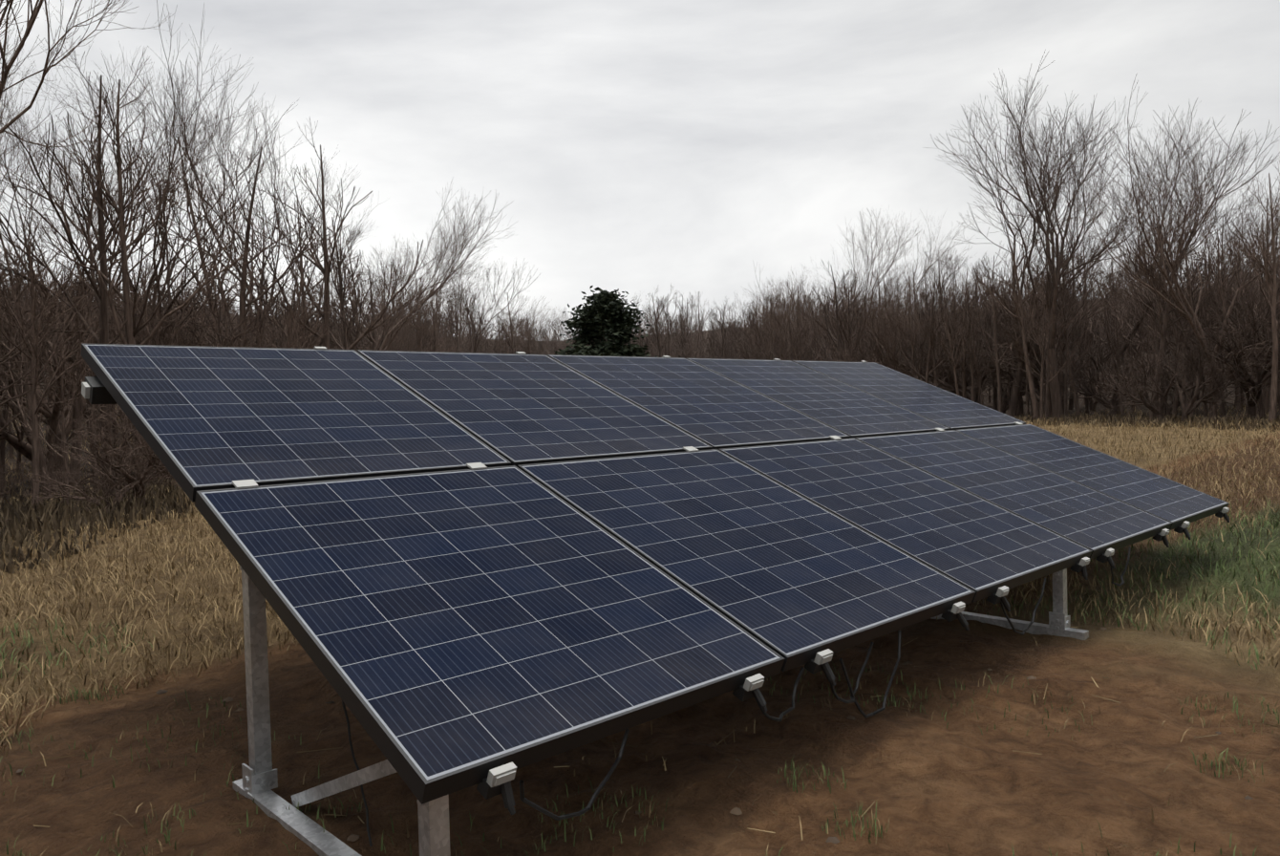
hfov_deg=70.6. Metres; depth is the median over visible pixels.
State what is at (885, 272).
feature tree
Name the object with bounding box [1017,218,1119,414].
bare tree
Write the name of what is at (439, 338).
bare tree
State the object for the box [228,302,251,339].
bare tree
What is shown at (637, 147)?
sky
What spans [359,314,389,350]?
bare tree
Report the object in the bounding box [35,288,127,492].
bare tree
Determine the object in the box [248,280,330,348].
bare tree
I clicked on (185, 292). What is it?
bare tree
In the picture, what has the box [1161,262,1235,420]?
bare tree
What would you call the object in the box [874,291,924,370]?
tree
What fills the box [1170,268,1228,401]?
bare tree
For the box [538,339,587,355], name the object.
tree
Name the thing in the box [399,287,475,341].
tree
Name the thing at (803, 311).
tree
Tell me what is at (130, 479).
shrub
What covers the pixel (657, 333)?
bare tree
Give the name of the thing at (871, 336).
bare tree
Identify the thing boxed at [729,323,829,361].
bare tree
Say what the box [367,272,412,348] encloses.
bare tree
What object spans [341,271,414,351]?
bare tree
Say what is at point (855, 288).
bare tree
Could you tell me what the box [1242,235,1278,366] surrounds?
bare tree
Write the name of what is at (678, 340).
bare tree
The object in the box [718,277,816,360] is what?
tree
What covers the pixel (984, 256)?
bare tree
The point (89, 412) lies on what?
bare tree
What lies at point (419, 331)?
bare tree
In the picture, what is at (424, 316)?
bare tree
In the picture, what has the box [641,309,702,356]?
tree
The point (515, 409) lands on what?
solar panel
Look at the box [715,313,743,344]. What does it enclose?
bare tree
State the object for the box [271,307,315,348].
bare tree
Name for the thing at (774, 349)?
bare tree
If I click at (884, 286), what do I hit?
bare tree
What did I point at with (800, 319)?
bare tree
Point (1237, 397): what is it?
bare tree
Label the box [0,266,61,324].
bare tree
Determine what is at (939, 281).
bare tree
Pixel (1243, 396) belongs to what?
bare tree
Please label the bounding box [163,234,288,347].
bare tree
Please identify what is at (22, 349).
bare tree
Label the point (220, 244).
bare tree
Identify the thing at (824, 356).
bare tree
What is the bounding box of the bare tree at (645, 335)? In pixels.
[631,312,664,357]
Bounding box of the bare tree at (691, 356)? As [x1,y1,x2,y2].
[679,338,702,358]
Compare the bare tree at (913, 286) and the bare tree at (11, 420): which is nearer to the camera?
the bare tree at (11, 420)
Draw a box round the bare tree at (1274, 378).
[1221,160,1279,423]
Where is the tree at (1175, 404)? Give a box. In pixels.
[1075,252,1248,416]
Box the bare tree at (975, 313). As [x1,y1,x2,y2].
[941,262,1003,404]
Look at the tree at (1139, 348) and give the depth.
27.17 m
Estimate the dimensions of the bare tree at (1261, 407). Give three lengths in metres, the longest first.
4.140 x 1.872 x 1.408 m
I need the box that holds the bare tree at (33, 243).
[0,219,85,431]
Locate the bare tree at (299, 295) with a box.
[233,240,337,348]
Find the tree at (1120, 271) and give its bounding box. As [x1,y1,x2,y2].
[1100,252,1142,286]
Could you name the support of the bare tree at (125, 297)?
on the ground at (934, 784)
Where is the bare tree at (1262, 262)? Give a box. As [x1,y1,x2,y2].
[1234,228,1266,379]
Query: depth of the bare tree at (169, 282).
36.78 m
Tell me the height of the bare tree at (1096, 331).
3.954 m
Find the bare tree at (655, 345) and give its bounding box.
[642,315,689,357]
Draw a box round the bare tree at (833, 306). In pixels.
[800,273,850,359]
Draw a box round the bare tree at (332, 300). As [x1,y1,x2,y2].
[309,283,359,345]
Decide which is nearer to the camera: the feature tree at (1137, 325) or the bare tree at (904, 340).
the feature tree at (1137, 325)
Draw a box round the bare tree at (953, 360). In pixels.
[938,304,979,395]
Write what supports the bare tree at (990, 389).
on the ground at (934, 784)
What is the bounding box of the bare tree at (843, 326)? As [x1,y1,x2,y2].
[805,271,891,362]
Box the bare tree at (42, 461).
[0,224,90,500]
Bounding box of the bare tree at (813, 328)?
[792,283,842,361]
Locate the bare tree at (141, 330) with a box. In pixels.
[93,253,210,485]
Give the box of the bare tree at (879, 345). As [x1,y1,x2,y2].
[840,293,899,362]
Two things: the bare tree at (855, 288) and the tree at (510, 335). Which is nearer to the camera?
the bare tree at (855, 288)
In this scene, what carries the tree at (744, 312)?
on the ground at (934, 784)
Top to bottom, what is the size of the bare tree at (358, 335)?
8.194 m
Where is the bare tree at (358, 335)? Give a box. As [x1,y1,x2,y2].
[305,227,402,350]
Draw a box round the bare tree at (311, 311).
[288,276,323,340]
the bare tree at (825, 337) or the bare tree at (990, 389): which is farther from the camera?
the bare tree at (825, 337)
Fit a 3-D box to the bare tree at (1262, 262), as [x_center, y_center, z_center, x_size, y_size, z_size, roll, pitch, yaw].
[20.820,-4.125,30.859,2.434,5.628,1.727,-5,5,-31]
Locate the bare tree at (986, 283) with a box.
[961,256,1002,323]
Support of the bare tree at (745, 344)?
on the ground at (934, 784)
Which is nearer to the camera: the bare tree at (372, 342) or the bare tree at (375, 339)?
the bare tree at (372, 342)
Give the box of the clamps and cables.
[81,346,1229,846]
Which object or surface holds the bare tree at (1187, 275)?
on the ground at (934, 784)
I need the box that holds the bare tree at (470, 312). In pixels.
[458,286,488,338]
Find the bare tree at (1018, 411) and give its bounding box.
[980,261,1059,414]
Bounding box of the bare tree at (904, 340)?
[867,308,927,374]
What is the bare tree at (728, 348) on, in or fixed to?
on the ground at (934, 784)
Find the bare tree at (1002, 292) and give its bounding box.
[976,272,1028,325]
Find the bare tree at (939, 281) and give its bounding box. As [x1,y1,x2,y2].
[915,247,966,331]
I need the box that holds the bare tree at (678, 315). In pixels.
[666,292,708,358]
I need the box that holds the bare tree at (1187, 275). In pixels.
[1147,221,1243,378]
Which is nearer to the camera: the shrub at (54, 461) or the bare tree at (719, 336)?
the shrub at (54, 461)
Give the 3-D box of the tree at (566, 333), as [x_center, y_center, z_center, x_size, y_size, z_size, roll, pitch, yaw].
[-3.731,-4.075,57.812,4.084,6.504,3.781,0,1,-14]
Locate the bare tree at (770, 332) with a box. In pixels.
[746,279,815,360]
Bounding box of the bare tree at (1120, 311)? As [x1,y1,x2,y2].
[1099,281,1135,356]
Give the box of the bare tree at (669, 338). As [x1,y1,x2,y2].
[647,282,703,358]
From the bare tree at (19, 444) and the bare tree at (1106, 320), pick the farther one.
the bare tree at (1106, 320)
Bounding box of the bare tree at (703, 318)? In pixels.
[685,292,715,343]
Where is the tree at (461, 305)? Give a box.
[439,278,493,337]
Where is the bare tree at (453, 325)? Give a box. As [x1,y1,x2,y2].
[438,278,471,351]
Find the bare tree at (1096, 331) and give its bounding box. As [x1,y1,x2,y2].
[1081,292,1130,406]
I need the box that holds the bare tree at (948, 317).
[920,279,982,394]
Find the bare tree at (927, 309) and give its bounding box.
[907,271,959,383]
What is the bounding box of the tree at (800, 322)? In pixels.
[762,275,855,361]
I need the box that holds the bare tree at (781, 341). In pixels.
[748,306,808,360]
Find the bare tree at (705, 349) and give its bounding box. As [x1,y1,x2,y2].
[696,328,720,358]
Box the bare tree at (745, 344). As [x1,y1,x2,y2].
[742,336,755,359]
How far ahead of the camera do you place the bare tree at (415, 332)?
45.17 m
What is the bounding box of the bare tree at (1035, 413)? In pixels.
[972,212,1072,421]
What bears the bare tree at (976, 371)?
on the ground at (934, 784)
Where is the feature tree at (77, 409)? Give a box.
[0,35,217,491]
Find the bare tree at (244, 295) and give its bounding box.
[147,144,327,347]
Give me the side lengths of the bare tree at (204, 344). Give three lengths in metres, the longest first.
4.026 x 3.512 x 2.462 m
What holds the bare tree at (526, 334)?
on the ground at (934, 784)
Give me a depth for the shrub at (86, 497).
9.08 m
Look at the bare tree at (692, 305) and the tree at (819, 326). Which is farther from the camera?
the bare tree at (692, 305)
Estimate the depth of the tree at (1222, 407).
23.82 m
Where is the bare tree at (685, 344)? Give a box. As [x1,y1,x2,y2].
[665,320,701,358]
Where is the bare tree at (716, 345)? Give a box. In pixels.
[705,309,745,359]
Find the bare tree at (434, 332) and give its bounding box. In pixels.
[405,278,471,352]
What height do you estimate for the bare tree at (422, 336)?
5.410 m
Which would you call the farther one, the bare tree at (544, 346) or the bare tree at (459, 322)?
the bare tree at (544, 346)
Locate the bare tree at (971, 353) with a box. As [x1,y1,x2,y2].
[952,276,999,401]
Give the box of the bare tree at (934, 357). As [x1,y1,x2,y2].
[886,287,979,386]
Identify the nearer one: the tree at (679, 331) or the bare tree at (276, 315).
the bare tree at (276, 315)
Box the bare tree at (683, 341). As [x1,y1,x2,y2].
[669,302,704,358]
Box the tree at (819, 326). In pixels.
[786,298,843,361]
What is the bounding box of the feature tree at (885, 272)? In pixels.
[803,208,976,362]
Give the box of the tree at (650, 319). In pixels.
[626,291,692,357]
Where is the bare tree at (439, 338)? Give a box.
[424,315,454,352]
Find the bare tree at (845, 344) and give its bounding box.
[817,274,867,362]
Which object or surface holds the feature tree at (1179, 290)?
on the ground at (934, 784)
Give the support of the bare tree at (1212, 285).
on the ground at (934, 784)
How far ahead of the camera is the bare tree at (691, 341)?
46.96 m
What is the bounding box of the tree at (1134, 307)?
[1117,275,1153,384]
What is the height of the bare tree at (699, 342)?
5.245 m
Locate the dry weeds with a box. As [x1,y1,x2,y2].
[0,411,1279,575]
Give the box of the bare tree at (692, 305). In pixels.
[682,293,697,323]
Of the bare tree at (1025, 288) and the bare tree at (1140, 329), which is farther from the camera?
the bare tree at (1025, 288)
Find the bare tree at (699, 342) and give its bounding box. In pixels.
[684,319,718,358]
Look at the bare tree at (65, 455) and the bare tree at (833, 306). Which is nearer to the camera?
the bare tree at (65, 455)
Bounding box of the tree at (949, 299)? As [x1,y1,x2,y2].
[919,279,963,327]
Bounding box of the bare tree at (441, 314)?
[427,293,459,334]
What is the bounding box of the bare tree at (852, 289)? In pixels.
[836,266,865,304]
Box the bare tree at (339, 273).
[304,208,383,350]
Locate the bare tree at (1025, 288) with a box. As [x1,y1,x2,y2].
[1006,252,1058,319]
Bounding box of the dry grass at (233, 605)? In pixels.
[0,394,1279,855]
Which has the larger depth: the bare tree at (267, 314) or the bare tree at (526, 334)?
the bare tree at (526, 334)
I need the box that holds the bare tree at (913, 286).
[896,257,931,333]
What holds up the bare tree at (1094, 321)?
on the ground at (934, 784)
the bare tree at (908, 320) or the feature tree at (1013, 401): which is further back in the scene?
the bare tree at (908, 320)
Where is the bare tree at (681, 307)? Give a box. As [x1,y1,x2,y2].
[666,295,694,330]
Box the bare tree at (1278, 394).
[1215,212,1279,415]
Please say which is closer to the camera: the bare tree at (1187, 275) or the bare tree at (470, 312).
the bare tree at (1187, 275)
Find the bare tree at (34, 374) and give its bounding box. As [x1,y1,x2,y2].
[0,219,101,509]
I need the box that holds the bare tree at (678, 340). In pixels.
[667,317,703,358]
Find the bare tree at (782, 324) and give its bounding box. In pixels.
[756,282,812,358]
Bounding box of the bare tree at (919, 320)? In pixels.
[908,292,940,368]
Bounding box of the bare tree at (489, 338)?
[475,319,502,353]
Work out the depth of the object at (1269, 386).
21.09 m
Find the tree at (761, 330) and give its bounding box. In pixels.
[736,299,805,358]
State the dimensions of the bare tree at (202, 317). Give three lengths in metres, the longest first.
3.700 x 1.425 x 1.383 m
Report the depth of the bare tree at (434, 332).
35.49 m
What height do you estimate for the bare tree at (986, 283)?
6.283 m
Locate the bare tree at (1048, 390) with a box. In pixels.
[1010,241,1087,418]
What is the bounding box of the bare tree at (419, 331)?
[389,265,453,351]
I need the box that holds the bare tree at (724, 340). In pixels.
[701,296,751,359]
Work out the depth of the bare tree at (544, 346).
68.67 m
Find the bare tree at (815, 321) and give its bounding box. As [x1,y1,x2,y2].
[805,293,831,353]
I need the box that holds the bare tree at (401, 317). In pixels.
[362,278,417,348]
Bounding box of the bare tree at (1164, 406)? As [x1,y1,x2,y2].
[1120,193,1209,417]
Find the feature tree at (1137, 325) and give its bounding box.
[1096,100,1279,415]
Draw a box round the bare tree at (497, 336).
[480,308,522,353]
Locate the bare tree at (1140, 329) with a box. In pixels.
[1113,280,1230,402]
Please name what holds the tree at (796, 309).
on the ground at (934, 784)
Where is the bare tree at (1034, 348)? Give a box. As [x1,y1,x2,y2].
[1006,284,1048,413]
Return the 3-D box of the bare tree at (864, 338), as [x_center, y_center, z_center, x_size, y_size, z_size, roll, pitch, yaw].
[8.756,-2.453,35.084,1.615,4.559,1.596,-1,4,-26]
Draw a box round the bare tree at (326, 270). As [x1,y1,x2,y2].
[226,118,440,349]
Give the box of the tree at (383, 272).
[342,237,429,328]
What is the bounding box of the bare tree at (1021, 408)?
[982,275,1045,416]
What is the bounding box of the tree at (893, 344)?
[851,255,938,370]
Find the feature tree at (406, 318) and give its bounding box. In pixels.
[315,176,515,350]
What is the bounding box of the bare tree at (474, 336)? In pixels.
[463,318,488,351]
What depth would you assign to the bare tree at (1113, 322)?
29.93 m
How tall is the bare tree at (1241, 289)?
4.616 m
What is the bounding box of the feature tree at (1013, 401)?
[945,109,1181,417]
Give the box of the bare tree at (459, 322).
[428,276,494,353]
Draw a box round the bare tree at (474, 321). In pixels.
[463,298,490,348]
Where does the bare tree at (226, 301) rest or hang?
on the ground at (934, 784)
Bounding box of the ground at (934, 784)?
[0,297,1279,855]
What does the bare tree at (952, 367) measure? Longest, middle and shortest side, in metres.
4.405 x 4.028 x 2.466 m
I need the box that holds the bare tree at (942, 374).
[935,306,961,386]
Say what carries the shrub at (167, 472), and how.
on the ground at (934, 784)
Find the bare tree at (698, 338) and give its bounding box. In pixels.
[674,308,718,358]
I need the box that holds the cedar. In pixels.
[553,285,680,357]
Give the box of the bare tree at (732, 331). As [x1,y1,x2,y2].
[725,310,744,359]
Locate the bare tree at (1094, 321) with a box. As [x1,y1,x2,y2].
[1027,244,1108,379]
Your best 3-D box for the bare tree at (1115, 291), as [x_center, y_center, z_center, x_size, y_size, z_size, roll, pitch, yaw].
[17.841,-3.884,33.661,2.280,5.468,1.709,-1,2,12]
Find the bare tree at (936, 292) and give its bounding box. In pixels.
[911,268,964,332]
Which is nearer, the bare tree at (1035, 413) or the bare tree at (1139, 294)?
the bare tree at (1035, 413)
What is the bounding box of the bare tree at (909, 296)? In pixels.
[885,275,938,372]
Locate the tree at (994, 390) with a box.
[947,270,1024,410]
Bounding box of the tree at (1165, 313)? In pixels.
[1118,199,1227,419]
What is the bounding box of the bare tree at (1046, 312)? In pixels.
[1009,236,1081,416]
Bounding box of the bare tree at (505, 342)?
[485,314,522,353]
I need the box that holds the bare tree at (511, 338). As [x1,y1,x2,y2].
[485,286,544,353]
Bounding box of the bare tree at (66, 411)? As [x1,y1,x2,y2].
[0,230,171,482]
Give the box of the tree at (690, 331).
[660,320,707,348]
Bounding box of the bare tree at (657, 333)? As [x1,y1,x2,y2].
[641,285,684,357]
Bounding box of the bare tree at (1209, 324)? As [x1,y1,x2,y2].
[1137,251,1263,375]
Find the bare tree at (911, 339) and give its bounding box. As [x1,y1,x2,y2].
[870,287,958,381]
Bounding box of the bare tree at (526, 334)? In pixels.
[505,308,556,354]
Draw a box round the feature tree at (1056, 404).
[925,49,1141,417]
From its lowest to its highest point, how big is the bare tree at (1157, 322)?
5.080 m
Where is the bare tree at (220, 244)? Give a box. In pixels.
[149,129,277,346]
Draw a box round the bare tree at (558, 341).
[541,320,576,354]
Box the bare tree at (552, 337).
[536,316,569,351]
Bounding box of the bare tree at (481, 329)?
[467,310,498,352]
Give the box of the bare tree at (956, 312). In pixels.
[939,284,981,376]
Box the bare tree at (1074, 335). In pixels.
[1040,300,1094,378]
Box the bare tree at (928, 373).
[907,268,967,383]
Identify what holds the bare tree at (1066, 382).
on the ground at (934, 784)
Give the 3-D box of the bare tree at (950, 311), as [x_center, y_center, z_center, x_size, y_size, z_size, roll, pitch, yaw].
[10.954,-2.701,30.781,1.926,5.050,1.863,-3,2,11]
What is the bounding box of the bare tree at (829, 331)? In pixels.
[797,261,861,361]
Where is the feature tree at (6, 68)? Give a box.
[0,0,174,182]
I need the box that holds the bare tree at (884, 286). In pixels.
[867,263,893,321]
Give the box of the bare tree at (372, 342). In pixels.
[329,260,436,351]
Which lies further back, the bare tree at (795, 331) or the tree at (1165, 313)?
the bare tree at (795, 331)
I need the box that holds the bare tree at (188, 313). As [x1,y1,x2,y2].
[54,265,267,473]
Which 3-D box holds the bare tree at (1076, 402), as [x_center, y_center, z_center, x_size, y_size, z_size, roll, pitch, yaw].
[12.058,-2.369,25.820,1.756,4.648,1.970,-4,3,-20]
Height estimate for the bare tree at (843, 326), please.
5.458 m
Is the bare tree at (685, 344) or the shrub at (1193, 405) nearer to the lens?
the shrub at (1193, 405)
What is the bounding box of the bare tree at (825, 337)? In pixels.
[812,304,839,361]
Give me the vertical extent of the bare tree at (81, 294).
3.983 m
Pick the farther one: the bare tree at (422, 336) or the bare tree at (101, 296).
the bare tree at (422, 336)
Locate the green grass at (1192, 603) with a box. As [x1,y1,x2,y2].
[0,491,1279,855]
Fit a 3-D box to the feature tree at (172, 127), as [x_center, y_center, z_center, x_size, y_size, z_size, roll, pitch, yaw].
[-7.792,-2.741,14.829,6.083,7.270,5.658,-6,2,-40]
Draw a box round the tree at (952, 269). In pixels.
[932,247,966,293]
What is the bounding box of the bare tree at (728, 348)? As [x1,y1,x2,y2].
[713,322,748,359]
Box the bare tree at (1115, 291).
[1089,251,1138,391]
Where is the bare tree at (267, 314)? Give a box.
[236,268,284,344]
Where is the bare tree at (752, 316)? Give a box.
[733,297,768,352]
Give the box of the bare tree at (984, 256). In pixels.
[958,254,1002,383]
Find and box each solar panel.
[81,343,511,502]
[194,465,784,804]
[357,349,712,467]
[517,448,975,671]
[547,354,850,449]
[686,358,950,438]
[718,437,1092,602]
[791,360,1026,429]
[855,429,1172,559]
[955,424,1229,530]
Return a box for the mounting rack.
[232,565,1088,855]
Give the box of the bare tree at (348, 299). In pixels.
[297,226,373,346]
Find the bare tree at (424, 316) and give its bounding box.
[396,275,449,351]
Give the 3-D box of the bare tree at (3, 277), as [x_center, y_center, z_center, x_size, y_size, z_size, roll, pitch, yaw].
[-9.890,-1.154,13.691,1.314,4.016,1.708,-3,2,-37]
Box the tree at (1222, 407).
[1169,209,1279,415]
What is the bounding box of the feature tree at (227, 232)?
[111,74,386,347]
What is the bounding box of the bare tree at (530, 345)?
[519,327,537,354]
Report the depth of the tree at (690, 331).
64.89 m
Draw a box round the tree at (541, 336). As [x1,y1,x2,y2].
[480,304,563,354]
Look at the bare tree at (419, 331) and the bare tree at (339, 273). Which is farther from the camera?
the bare tree at (419, 331)
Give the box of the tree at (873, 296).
[824,260,917,357]
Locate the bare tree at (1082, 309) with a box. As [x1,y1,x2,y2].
[1057,268,1104,374]
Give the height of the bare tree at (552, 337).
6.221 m
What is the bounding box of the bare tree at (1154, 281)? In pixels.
[1118,213,1197,397]
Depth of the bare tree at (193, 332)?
14.03 m
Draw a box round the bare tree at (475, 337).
[458,318,494,353]
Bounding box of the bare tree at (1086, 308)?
[1068,230,1128,399]
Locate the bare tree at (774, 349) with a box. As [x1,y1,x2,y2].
[751,325,793,360]
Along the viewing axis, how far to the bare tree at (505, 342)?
47.32 m
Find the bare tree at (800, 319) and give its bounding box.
[774,280,828,361]
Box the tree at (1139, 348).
[1057,223,1173,411]
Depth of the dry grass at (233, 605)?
4.58 m
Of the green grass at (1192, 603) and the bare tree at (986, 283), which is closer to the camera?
the green grass at (1192, 603)
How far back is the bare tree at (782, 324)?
37.72 m
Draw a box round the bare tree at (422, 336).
[393,310,444,350]
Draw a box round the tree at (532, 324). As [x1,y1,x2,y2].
[459,298,552,353]
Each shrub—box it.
[0,458,30,507]
[11,436,117,494]
[21,428,180,516]
[43,402,171,516]
[117,448,173,484]
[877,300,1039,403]
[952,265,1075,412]
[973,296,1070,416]
[991,362,1036,413]
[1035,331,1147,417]
[1058,349,1151,410]
[1069,328,1178,405]
[1087,341,1203,421]
[1103,361,1151,401]
[1104,354,1132,396]
[1132,362,1206,417]
[1152,332,1259,423]
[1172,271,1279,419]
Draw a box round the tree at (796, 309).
[742,263,869,362]
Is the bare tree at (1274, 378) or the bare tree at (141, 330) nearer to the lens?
the bare tree at (141, 330)
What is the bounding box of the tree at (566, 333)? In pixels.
[552,311,577,348]
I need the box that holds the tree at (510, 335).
[490,315,532,353]
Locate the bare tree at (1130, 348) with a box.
[1110,302,1147,402]
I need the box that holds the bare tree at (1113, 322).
[1083,252,1139,359]
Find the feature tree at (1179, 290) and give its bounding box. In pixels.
[1061,74,1279,422]
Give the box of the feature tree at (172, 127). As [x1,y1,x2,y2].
[0,0,320,341]
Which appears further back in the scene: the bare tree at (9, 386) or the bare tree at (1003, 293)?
the bare tree at (1003, 293)
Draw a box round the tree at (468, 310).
[427,249,540,353]
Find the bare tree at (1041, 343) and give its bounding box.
[1006,286,1089,418]
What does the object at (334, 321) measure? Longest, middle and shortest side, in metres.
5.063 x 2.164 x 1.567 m
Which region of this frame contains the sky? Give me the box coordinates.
[0,0,1279,341]
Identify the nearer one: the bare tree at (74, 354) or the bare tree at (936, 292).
the bare tree at (74, 354)
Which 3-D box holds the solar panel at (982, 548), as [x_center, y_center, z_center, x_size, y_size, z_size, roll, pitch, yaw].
[1.052,0.305,3.637,0.988,0.042,1.171,-3,24,-44]
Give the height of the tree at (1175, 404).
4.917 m
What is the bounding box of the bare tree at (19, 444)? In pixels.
[0,272,99,492]
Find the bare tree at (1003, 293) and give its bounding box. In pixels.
[978,260,1021,353]
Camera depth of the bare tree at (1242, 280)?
35.51 m
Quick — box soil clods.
[15,627,1252,843]
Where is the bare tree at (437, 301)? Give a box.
[424,275,454,335]
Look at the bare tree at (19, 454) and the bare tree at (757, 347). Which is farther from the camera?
the bare tree at (757, 347)
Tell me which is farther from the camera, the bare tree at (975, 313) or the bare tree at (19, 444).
the bare tree at (975, 313)
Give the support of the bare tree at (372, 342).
on the ground at (934, 784)
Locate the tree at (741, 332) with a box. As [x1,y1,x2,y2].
[716,314,770,358]
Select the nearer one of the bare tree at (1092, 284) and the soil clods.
the soil clods
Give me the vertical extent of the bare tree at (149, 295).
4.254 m
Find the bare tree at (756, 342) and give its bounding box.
[730,291,791,360]
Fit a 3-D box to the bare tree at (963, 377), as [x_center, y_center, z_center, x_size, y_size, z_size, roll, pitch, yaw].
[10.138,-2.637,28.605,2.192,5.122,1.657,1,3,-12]
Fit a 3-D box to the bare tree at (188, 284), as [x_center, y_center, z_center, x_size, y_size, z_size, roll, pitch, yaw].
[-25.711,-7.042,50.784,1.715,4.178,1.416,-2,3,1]
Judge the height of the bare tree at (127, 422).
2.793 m
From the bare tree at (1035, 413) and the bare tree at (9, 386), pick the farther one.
the bare tree at (1035, 413)
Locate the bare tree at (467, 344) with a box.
[458,317,489,352]
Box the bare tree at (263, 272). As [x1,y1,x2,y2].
[196,194,289,335]
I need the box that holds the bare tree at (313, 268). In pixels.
[220,183,374,345]
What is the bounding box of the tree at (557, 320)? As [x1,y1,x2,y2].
[541,307,571,353]
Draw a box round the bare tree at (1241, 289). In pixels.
[1216,250,1263,396]
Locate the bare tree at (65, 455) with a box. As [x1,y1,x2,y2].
[2,321,120,505]
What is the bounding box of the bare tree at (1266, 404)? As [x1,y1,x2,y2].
[1195,190,1279,413]
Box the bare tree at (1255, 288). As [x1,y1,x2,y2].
[1228,239,1278,385]
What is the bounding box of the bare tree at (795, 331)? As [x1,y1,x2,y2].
[780,316,821,361]
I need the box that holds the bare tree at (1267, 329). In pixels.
[1240,280,1279,418]
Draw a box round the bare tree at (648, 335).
[631,310,659,357]
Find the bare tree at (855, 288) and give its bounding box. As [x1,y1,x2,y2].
[839,270,863,342]
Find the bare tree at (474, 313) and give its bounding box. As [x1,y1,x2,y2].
[462,295,495,347]
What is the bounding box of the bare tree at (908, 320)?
[895,294,919,376]
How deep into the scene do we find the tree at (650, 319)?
47.39 m
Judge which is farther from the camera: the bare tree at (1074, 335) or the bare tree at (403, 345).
the bare tree at (403, 345)
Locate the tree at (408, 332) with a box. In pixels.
[344,269,466,352]
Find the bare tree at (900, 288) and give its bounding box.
[887,267,908,308]
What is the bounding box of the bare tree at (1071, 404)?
[1033,225,1121,409]
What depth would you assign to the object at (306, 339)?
21.70 m
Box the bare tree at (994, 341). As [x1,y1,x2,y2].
[963,240,1045,412]
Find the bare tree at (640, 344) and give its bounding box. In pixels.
[631,304,661,357]
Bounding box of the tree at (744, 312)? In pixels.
[705,299,792,352]
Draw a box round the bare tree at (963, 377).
[926,263,996,398]
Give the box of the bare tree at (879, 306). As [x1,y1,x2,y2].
[851,267,902,362]
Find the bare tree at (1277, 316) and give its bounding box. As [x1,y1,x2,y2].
[1237,230,1279,402]
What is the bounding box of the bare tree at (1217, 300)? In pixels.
[1182,220,1264,417]
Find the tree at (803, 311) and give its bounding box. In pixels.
[781,292,834,355]
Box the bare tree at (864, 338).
[850,316,871,362]
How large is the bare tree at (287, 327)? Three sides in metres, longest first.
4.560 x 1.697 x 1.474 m
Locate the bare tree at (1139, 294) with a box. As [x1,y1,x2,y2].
[1084,206,1170,404]
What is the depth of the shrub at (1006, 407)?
29.84 m
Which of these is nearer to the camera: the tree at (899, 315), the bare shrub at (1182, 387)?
the bare shrub at (1182, 387)
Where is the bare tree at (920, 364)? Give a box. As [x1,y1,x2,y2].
[890,295,953,380]
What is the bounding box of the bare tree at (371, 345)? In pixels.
[330,294,405,351]
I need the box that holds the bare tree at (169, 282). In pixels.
[128,210,193,313]
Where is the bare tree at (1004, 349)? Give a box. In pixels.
[991,300,1019,394]
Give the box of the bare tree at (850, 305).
[829,271,892,362]

